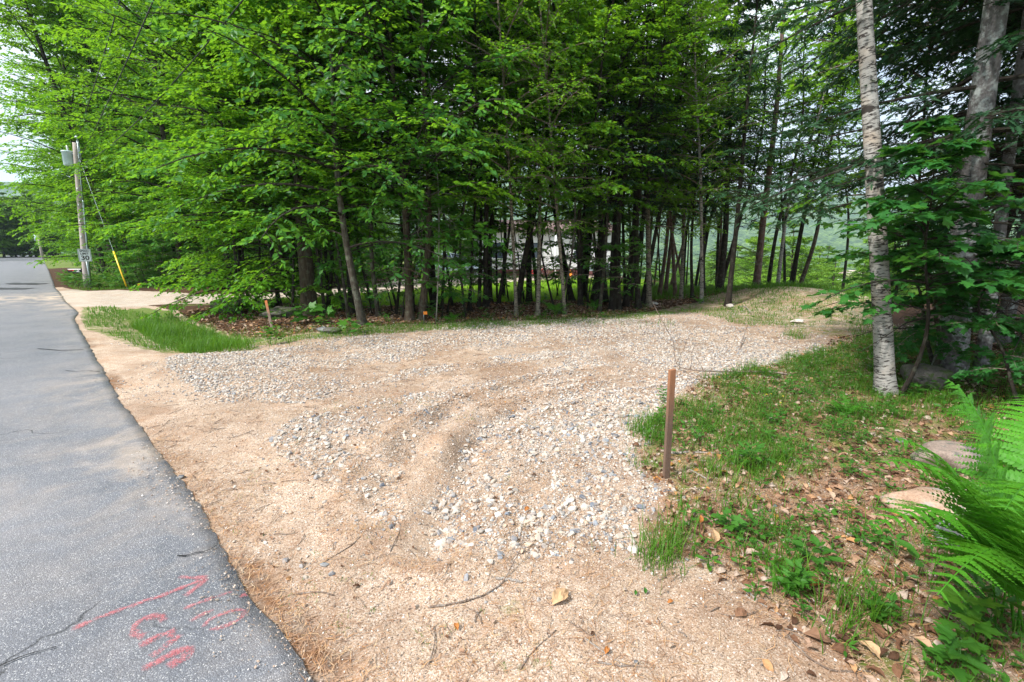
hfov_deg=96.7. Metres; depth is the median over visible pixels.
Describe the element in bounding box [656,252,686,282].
valley tree
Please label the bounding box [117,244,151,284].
bush
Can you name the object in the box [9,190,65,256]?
beech tree
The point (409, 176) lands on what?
beech tree
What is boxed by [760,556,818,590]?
leafy plant
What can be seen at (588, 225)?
sapling
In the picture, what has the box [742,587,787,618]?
fallen branch
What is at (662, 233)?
beech tree
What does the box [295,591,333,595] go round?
fallen branch
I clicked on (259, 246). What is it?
sapling
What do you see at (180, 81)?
beech tree
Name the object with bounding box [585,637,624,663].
fallen branch
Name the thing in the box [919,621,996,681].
maple seedling
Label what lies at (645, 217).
beech tree
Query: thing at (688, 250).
beech tree
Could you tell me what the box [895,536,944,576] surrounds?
leafy plant
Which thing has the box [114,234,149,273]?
bush
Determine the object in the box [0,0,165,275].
beech tree
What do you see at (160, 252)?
bush
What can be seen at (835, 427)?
leafy plant
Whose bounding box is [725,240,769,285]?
valley tree
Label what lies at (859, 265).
valley tree
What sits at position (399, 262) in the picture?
sapling
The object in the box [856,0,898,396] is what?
birch tree
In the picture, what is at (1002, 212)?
spruce tree
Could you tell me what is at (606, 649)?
dry leaf
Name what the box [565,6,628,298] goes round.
beech tree
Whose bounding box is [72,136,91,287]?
utility pole
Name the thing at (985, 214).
hemlock tree
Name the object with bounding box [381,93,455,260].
beech tree
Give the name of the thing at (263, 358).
gravel
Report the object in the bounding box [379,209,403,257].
valley tree
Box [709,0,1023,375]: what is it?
spruce tree
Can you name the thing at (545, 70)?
birch tree
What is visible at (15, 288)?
road patch
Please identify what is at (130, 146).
beech tree
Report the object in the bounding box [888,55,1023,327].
hemlock tree
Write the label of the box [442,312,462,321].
fern
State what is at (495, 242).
beech tree
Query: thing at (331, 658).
pine needles
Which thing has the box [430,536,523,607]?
fallen branch
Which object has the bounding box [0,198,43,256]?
beech tree
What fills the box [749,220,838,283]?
valley tree
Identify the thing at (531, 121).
beech tree
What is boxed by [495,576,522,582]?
fallen branch
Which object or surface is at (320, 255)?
beech tree
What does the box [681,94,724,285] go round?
beech tree
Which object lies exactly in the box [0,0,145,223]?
beech tree
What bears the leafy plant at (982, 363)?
on the ground at (114, 358)
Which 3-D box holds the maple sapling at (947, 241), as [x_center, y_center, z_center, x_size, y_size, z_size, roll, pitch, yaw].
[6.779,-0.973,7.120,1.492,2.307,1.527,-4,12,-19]
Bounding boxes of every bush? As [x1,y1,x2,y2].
[61,234,94,265]
[72,238,98,274]
[88,219,136,271]
[93,227,148,279]
[107,216,149,267]
[107,244,139,277]
[110,251,140,286]
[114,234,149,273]
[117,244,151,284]
[119,236,165,282]
[123,240,163,286]
[123,241,159,277]
[125,222,177,276]
[131,227,182,282]
[138,230,187,268]
[144,249,172,275]
[145,234,172,274]
[155,226,209,276]
[177,237,216,286]
[192,238,223,285]
[253,240,287,278]
[323,243,344,286]
[356,225,393,284]
[370,244,391,285]
[435,245,456,272]
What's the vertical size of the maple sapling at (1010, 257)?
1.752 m
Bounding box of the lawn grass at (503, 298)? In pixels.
[262,278,643,305]
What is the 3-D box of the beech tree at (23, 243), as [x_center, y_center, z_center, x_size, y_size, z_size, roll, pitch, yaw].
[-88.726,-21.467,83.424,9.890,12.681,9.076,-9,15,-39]
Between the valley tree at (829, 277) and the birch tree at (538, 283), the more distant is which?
the valley tree at (829, 277)
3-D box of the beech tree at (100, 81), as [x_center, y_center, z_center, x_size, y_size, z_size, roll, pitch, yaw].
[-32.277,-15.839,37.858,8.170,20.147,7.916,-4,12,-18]
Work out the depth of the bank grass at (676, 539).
3.72 m
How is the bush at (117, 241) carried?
on the ground at (114, 358)
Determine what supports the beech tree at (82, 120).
on the ground at (114, 358)
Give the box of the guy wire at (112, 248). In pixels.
[78,156,126,286]
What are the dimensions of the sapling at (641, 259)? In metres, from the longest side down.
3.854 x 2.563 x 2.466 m
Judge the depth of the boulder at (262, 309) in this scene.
12.81 m
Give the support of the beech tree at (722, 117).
on the ground at (114, 358)
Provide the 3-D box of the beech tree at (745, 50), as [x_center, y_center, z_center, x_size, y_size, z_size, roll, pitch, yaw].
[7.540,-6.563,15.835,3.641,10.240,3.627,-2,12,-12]
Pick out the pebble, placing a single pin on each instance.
(634, 548)
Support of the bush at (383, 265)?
on the ground at (114, 358)
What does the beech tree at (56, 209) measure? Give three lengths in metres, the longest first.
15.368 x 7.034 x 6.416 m
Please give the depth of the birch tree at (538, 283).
11.34 m
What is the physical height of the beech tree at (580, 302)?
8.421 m
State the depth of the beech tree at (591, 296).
14.75 m
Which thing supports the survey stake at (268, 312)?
on the ground at (114, 358)
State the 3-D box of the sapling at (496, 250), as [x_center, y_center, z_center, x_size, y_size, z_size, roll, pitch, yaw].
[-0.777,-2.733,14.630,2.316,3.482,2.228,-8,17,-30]
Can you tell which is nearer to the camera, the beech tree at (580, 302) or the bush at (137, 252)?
the beech tree at (580, 302)
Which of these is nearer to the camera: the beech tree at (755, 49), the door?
the beech tree at (755, 49)
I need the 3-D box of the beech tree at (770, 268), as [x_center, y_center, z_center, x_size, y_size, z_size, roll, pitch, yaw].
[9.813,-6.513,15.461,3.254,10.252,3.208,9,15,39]
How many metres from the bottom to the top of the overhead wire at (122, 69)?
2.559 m
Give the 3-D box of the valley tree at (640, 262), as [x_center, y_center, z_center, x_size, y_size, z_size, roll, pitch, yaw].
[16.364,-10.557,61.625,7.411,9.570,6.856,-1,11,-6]
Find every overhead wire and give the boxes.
[76,0,120,139]
[78,0,153,159]
[85,0,243,162]
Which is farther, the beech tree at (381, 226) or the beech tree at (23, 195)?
the beech tree at (23, 195)
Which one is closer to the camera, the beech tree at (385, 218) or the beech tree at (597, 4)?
the beech tree at (597, 4)
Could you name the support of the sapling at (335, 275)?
on the ground at (114, 358)
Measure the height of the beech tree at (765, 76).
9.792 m
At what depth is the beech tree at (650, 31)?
11.52 m
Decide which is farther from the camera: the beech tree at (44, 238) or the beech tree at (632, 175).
the beech tree at (44, 238)
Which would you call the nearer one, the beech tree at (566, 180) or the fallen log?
the beech tree at (566, 180)
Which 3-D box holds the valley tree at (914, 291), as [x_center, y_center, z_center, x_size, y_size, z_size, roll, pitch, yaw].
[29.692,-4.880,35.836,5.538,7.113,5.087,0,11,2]
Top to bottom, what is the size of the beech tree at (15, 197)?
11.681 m
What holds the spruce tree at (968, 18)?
on the ground at (114, 358)
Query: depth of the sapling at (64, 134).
20.56 m
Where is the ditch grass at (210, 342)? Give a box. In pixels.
[131,311,258,353]
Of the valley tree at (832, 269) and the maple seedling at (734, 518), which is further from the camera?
the valley tree at (832, 269)
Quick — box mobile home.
[468,220,611,276]
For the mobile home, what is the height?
4.298 m
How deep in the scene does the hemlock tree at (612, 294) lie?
12.09 m
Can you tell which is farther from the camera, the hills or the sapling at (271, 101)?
the hills
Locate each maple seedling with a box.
[290,301,319,321]
[311,303,336,320]
[337,318,358,330]
[362,294,374,308]
[426,300,442,315]
[712,507,747,531]
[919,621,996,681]
[928,585,1005,648]
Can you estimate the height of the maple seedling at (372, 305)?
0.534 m
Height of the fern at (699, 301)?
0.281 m
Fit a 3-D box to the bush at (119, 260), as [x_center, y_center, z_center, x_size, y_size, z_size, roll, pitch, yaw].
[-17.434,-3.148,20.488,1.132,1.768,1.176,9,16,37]
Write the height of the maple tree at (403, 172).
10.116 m
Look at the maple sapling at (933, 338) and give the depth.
5.76 m
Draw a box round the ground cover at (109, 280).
[55,268,1023,681]
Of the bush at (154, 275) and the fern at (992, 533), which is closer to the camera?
the fern at (992, 533)
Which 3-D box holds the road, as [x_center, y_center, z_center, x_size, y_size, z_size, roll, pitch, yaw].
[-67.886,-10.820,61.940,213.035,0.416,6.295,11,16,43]
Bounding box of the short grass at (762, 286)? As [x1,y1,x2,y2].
[68,280,912,353]
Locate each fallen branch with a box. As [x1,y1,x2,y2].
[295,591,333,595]
[322,537,359,562]
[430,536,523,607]
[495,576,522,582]
[519,630,555,669]
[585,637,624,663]
[595,661,634,666]
[652,302,792,374]
[671,451,713,453]
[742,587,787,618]
[787,634,870,671]
[840,529,879,546]
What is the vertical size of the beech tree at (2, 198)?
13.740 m
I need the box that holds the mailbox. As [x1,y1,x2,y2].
[67,268,81,272]
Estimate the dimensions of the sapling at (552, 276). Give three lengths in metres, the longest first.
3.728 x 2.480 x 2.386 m
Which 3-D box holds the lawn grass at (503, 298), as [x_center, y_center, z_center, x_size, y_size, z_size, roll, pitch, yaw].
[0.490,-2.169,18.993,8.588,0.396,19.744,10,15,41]
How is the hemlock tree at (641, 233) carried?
on the ground at (114, 358)
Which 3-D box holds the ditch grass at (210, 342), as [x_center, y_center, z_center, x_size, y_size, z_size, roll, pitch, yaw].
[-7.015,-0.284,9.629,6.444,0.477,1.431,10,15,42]
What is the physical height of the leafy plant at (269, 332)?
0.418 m
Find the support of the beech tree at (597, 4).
on the ground at (114, 358)
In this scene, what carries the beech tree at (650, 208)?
on the ground at (114, 358)
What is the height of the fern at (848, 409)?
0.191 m
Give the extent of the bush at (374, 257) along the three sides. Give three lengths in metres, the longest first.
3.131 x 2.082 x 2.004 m
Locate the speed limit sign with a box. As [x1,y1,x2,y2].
[77,249,91,286]
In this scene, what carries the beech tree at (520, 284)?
on the ground at (114, 358)
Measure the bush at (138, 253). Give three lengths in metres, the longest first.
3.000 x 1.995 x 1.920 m
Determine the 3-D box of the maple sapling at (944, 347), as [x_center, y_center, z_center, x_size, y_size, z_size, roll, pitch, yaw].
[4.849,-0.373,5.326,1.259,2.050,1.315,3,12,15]
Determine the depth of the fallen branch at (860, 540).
2.66 m
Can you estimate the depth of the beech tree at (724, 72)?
13.84 m
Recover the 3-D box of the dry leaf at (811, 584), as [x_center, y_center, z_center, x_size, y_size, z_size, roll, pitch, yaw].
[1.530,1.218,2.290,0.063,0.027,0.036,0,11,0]
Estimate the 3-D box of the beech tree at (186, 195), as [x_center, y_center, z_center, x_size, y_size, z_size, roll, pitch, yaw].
[-13.983,-10.226,22.382,7.814,15.260,7.789,-8,15,-40]
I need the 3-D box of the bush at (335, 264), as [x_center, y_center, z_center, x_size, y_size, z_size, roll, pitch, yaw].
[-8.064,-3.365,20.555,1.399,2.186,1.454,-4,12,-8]
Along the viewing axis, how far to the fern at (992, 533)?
1.85 m
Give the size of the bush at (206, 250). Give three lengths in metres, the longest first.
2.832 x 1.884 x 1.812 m
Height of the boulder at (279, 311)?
0.367 m
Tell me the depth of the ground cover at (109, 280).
3.95 m
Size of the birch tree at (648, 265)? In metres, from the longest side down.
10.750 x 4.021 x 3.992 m
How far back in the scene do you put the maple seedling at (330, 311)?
10.32 m
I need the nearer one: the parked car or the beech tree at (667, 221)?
the beech tree at (667, 221)
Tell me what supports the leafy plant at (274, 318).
on the ground at (114, 358)
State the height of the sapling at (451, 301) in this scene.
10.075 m
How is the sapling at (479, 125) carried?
on the ground at (114, 358)
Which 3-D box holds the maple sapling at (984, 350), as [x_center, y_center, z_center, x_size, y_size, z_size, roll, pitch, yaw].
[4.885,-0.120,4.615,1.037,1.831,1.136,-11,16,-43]
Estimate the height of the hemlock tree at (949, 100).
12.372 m
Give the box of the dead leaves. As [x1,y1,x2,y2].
[182,291,1023,681]
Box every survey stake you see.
[265,300,273,330]
[662,369,675,478]
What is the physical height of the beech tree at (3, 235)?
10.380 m
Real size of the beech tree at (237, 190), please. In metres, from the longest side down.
16.360 x 8.377 x 8.350 m
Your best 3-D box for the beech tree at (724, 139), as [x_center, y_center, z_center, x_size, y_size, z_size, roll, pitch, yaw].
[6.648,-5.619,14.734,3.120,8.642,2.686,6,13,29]
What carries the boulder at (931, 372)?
on the ground at (114, 358)
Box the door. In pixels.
[550,237,564,268]
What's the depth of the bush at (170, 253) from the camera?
19.75 m
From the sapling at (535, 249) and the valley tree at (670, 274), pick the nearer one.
the sapling at (535, 249)
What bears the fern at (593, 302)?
on the ground at (114, 358)
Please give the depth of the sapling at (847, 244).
16.96 m
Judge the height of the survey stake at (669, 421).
0.953 m
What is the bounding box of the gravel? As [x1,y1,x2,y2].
[111,308,981,604]
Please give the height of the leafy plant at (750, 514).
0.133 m
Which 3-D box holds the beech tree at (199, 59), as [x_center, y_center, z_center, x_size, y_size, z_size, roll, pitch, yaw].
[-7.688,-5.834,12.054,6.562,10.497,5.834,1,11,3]
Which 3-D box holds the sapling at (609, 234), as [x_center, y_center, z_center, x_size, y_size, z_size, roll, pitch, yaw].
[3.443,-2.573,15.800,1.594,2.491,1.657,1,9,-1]
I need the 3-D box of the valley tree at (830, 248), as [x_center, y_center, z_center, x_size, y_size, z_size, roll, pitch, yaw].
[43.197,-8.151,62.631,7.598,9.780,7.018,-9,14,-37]
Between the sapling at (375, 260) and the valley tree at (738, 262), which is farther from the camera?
the valley tree at (738, 262)
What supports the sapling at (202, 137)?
on the ground at (114, 358)
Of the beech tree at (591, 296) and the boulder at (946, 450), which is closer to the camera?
the boulder at (946, 450)
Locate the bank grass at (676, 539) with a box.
[204,327,1023,681]
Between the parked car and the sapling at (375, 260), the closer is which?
the sapling at (375, 260)
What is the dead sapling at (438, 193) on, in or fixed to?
on the ground at (114, 358)
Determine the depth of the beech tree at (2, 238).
80.17 m
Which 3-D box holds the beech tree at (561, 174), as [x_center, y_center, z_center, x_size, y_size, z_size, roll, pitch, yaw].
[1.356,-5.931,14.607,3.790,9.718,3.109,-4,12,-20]
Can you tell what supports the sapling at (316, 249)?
on the ground at (114, 358)
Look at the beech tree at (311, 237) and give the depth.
22.11 m
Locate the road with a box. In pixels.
[0,255,313,681]
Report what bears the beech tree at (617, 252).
on the ground at (114, 358)
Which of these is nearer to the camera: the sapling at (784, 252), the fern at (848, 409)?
the fern at (848, 409)
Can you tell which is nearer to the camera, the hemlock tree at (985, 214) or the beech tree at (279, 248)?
the hemlock tree at (985, 214)
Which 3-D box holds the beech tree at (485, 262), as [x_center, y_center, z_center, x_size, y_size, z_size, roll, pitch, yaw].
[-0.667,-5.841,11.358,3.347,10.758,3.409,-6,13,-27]
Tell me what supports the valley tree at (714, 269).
on the ground at (114, 358)
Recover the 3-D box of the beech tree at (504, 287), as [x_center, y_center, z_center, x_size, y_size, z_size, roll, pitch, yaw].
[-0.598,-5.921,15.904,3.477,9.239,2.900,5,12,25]
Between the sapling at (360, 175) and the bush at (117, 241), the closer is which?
the sapling at (360, 175)
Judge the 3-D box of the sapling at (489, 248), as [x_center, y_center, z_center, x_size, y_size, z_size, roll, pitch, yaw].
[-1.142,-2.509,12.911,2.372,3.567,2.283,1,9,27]
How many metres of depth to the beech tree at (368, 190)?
9.68 m
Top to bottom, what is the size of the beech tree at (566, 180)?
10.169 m
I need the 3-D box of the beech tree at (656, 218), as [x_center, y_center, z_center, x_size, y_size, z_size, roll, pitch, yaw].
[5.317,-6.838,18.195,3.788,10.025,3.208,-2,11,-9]
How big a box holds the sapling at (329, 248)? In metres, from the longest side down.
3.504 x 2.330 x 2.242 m
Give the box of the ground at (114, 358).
[0,254,1023,681]
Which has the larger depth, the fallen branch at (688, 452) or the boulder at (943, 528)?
the fallen branch at (688, 452)
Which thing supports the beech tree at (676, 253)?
on the ground at (114, 358)
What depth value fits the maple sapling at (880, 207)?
4.33 m
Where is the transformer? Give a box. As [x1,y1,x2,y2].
[60,145,73,166]
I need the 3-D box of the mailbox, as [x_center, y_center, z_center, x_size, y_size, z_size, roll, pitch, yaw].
[-20.498,-3.314,21.368,0.555,0.208,0.200,-1,11,-6]
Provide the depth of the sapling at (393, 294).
11.46 m
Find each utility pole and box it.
[34,235,44,258]
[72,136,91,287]
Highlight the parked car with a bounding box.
[415,253,477,276]
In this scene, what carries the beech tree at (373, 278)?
on the ground at (114, 358)
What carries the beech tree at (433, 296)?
on the ground at (114, 358)
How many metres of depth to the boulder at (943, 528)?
2.60 m
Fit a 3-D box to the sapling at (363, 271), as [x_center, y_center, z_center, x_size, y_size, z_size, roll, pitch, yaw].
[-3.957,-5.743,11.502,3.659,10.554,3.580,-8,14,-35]
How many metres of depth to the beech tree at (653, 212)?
17.54 m
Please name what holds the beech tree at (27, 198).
on the ground at (114, 358)
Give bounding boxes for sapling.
[49,116,133,283]
[163,11,283,301]
[178,1,281,304]
[189,0,392,318]
[197,4,344,309]
[239,29,330,214]
[240,0,365,313]
[254,32,417,297]
[280,0,441,309]
[294,1,409,307]
[294,10,466,311]
[315,0,459,313]
[318,188,403,313]
[343,205,420,311]
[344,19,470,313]
[362,6,483,305]
[362,7,483,298]
[368,211,444,316]
[370,153,479,297]
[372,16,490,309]
[382,43,468,276]
[388,0,554,314]
[405,0,546,312]
[407,196,485,318]
[409,77,461,322]
[423,0,541,310]
[425,0,555,311]
[427,205,497,316]
[430,195,510,305]
[452,198,512,286]
[452,223,501,287]
[454,228,494,294]
[463,204,520,287]
[493,204,559,280]
[494,226,545,303]
[500,0,636,313]
[531,205,600,302]
[533,212,591,296]
[541,196,611,284]
[551,179,640,308]
[584,194,661,282]
[588,224,652,310]
[590,230,626,283]
[744,18,833,281]
[750,0,863,283]
[764,0,1023,294]
[768,31,861,281]
[798,114,1023,396]
[807,37,903,288]
[849,218,987,364]
[868,220,1003,365]
[901,205,987,289]
[922,237,1023,412]
[969,240,1023,384]
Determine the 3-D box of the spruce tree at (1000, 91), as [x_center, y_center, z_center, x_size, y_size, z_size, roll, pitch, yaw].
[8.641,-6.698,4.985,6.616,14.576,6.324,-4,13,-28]
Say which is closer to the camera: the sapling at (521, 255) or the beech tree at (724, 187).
the sapling at (521, 255)
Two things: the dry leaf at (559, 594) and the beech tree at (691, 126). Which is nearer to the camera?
the dry leaf at (559, 594)
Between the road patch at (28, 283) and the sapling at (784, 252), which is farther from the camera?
the road patch at (28, 283)
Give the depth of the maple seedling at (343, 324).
9.45 m
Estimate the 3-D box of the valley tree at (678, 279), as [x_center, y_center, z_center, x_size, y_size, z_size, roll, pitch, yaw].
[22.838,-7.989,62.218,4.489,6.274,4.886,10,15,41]
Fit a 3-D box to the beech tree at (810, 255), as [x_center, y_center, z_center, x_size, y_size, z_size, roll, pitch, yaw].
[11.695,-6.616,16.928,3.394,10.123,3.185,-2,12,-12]
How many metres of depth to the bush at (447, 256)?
22.07 m
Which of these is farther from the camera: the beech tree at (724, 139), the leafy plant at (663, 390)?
the beech tree at (724, 139)
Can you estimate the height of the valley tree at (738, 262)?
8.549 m
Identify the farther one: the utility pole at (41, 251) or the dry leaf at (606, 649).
the utility pole at (41, 251)
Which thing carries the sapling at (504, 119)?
on the ground at (114, 358)
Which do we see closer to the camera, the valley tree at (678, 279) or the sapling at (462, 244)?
the sapling at (462, 244)
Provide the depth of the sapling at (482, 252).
14.95 m
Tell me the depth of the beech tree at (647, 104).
14.08 m
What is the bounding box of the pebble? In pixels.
[627,545,637,553]
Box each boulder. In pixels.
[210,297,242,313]
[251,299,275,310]
[259,306,299,317]
[316,326,325,331]
[323,327,341,333]
[790,319,803,322]
[880,487,968,525]
[899,363,953,390]
[907,440,986,471]
[933,520,963,545]
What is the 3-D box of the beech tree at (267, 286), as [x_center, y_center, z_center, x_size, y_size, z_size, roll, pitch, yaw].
[-6.461,-4.434,12.693,5.385,7.441,4.831,8,16,39]
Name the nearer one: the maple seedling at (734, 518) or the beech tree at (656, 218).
the maple seedling at (734, 518)
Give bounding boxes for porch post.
[554,235,556,274]
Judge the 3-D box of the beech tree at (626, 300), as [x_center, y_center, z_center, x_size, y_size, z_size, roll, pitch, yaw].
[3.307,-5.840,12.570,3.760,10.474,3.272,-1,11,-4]
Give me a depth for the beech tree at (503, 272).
12.82 m
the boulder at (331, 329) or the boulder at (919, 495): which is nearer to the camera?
the boulder at (919, 495)
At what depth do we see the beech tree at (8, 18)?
22.39 m
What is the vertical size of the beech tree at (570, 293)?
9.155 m
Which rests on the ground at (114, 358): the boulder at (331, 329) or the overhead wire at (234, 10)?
the boulder at (331, 329)
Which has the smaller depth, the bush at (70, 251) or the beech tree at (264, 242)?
the beech tree at (264, 242)
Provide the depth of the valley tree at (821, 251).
54.64 m
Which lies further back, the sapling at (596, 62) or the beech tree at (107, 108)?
the beech tree at (107, 108)
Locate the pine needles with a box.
[143,318,1023,681]
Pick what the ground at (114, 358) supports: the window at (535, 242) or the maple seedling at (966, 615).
the maple seedling at (966, 615)
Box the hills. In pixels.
[0,168,1019,292]
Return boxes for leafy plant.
[257,301,276,319]
[258,322,283,342]
[349,323,372,331]
[656,386,666,401]
[732,440,769,467]
[737,510,775,540]
[775,558,817,598]
[791,534,844,572]
[826,412,852,440]
[862,591,913,623]
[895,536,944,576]
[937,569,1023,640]
[960,352,1004,383]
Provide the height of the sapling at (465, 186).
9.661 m
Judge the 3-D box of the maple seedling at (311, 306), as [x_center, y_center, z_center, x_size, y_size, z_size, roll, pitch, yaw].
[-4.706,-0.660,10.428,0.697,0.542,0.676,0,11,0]
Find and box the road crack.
[0,646,55,665]
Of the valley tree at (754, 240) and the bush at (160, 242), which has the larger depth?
the valley tree at (754, 240)
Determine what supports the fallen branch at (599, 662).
on the ground at (114, 358)
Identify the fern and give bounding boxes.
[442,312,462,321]
[538,300,570,314]
[586,299,603,308]
[692,295,711,303]
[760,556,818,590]
[818,394,878,415]
[867,379,1023,638]
[932,408,1023,448]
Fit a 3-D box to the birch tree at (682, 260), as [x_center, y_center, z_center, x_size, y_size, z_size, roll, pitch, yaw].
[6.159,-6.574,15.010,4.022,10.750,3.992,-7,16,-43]
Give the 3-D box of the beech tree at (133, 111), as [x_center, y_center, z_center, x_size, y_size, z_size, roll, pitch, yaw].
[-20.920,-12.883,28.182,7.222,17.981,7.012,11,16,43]
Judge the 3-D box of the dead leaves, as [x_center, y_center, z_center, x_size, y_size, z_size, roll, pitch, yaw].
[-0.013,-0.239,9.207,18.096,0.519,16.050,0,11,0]
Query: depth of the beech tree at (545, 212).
16.29 m
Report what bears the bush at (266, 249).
on the ground at (114, 358)
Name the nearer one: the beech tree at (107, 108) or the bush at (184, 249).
the bush at (184, 249)
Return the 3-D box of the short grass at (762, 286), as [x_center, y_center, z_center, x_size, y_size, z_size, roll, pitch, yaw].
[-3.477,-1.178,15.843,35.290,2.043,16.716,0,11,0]
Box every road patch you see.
[0,288,30,289]
[4,283,48,284]
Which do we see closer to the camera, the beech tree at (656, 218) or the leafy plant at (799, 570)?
the leafy plant at (799, 570)
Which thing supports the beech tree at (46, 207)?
on the ground at (114, 358)
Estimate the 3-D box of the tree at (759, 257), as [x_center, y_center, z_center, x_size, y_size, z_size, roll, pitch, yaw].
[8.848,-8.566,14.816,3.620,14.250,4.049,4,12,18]
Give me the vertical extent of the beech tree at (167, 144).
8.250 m
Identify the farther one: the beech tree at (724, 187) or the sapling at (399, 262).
the beech tree at (724, 187)
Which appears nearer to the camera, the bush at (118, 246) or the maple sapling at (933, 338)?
the maple sapling at (933, 338)
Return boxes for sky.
[0,0,1020,195]
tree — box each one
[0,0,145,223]
[0,0,155,278]
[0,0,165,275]
[0,0,168,282]
[0,0,249,286]
[0,31,130,272]
[0,188,62,256]
[0,196,30,256]
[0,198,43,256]
[0,202,28,257]
[0,218,17,247]
[3,195,51,256]
[7,193,65,256]
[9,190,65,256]
[14,188,77,255]
[18,205,66,257]
[20,42,117,265]
[25,0,165,269]
[30,109,119,268]
[50,0,333,307]
[51,0,200,270]
[61,0,246,272]
[74,20,139,219]
[91,0,290,286]
[92,0,338,322]
[92,74,215,261]
[95,0,335,323]
[96,55,186,268]
[106,16,190,272]
[119,33,287,257]
[121,1,371,318]
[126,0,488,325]
[128,0,401,325]
[128,0,413,316]
[130,5,287,269]
[169,61,358,268]
[200,47,380,310]
[202,42,375,266]
[207,114,318,289]
[209,0,444,313]
[215,124,322,273]
[227,0,542,320]
[232,1,377,306]
[262,33,388,259]
[266,0,563,320]
[271,0,449,316]
[282,178,388,284]
[301,0,542,307]
[322,23,399,261]
[358,1,577,306]
[365,162,401,255]
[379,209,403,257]
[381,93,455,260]
[395,217,442,256]
[411,0,576,315]
[424,112,496,254]
[431,0,558,306]
[448,19,538,302]
[450,0,638,301]
[450,85,532,299]
[458,110,508,251]
[459,0,621,314]
[460,0,582,304]
[461,24,556,300]
[464,0,601,307]
[466,0,596,303]
[467,11,572,299]
[468,66,537,296]
[471,0,622,315]
[493,0,619,305]
[505,92,561,294]
[508,0,668,288]
[517,2,587,289]
[521,10,598,300]
[523,20,610,254]
[532,0,658,305]
[533,0,595,302]
[535,0,633,297]
[537,1,639,273]
[545,0,687,311]
[552,0,687,309]
[558,1,635,300]
[559,22,664,306]
[563,0,701,307]
[564,40,617,259]
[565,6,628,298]
[570,1,706,309]
[573,3,665,302]
[584,0,713,296]
[587,0,690,212]
[589,1,730,306]
[592,0,740,309]
[595,19,710,277]
[597,56,682,284]
[599,29,668,244]
[603,0,714,299]
[606,1,742,304]
[620,228,658,278]
[623,0,768,302]
[625,91,697,285]
[628,1,733,294]
[628,56,676,279]
[629,0,719,295]
[636,14,698,287]
[638,2,753,298]
[653,0,770,297]
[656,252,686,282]
[660,0,785,290]
[662,38,727,293]
[663,18,772,291]
[669,24,730,285]
[669,260,693,283]
[673,7,784,283]
[673,54,722,220]
[673,95,706,273]
[674,0,822,306]
[676,101,716,283]
[679,23,776,286]
[680,96,764,284]
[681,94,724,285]
[683,65,724,285]
[692,39,756,227]
[694,68,776,283]
[694,240,746,285]
[695,251,725,286]
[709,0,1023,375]
[712,0,819,281]
[714,246,753,285]
[722,0,853,284]
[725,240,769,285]
[727,222,789,284]
[735,249,780,284]
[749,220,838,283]
[751,0,859,282]
[756,3,881,281]
[758,0,1023,369]
[767,238,831,285]
[772,22,898,283]
[784,0,1023,345]
[787,0,1023,358]
[799,247,839,285]
[809,2,1023,333]
[809,246,849,286]
[810,258,851,289]
[818,267,841,286]
[827,238,911,295]
[838,257,868,288]
[841,242,925,295]
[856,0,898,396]
[860,1,1023,313]
[863,242,922,295]
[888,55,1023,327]
[927,62,1023,309]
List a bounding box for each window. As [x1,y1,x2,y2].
[492,241,502,258]
[533,241,536,258]
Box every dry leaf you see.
[552,588,568,604]
[604,646,609,653]
[712,529,719,542]
[804,626,830,642]
[810,579,819,585]
[858,640,881,660]
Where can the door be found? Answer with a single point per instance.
(552, 238)
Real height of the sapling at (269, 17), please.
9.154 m
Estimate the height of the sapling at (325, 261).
11.074 m
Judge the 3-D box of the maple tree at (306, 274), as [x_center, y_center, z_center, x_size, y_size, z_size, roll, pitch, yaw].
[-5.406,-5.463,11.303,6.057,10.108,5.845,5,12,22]
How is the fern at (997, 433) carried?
on the ground at (114, 358)
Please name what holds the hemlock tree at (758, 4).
on the ground at (114, 358)
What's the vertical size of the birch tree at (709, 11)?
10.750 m
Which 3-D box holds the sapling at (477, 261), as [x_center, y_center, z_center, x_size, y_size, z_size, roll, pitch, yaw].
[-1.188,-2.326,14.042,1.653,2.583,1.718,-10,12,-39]
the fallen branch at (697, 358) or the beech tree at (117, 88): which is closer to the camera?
the fallen branch at (697, 358)
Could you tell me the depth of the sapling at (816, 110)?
15.71 m
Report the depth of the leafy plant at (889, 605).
2.04 m
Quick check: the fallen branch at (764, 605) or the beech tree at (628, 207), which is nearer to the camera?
the fallen branch at (764, 605)
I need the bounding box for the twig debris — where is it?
[140,326,1014,680]
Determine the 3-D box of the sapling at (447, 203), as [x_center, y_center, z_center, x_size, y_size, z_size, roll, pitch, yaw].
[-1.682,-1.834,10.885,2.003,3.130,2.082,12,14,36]
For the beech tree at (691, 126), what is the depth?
17.78 m
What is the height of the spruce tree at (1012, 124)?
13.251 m
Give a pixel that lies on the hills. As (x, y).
(826, 237)
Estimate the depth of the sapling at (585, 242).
12.53 m
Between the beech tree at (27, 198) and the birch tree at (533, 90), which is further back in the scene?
the beech tree at (27, 198)
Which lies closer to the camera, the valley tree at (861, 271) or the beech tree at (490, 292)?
the beech tree at (490, 292)
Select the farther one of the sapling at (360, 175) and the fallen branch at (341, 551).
the sapling at (360, 175)
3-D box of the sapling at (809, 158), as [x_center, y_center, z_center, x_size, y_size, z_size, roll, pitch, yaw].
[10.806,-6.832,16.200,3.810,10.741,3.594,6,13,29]
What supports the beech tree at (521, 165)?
on the ground at (114, 358)
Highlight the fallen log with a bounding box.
[123,279,176,284]

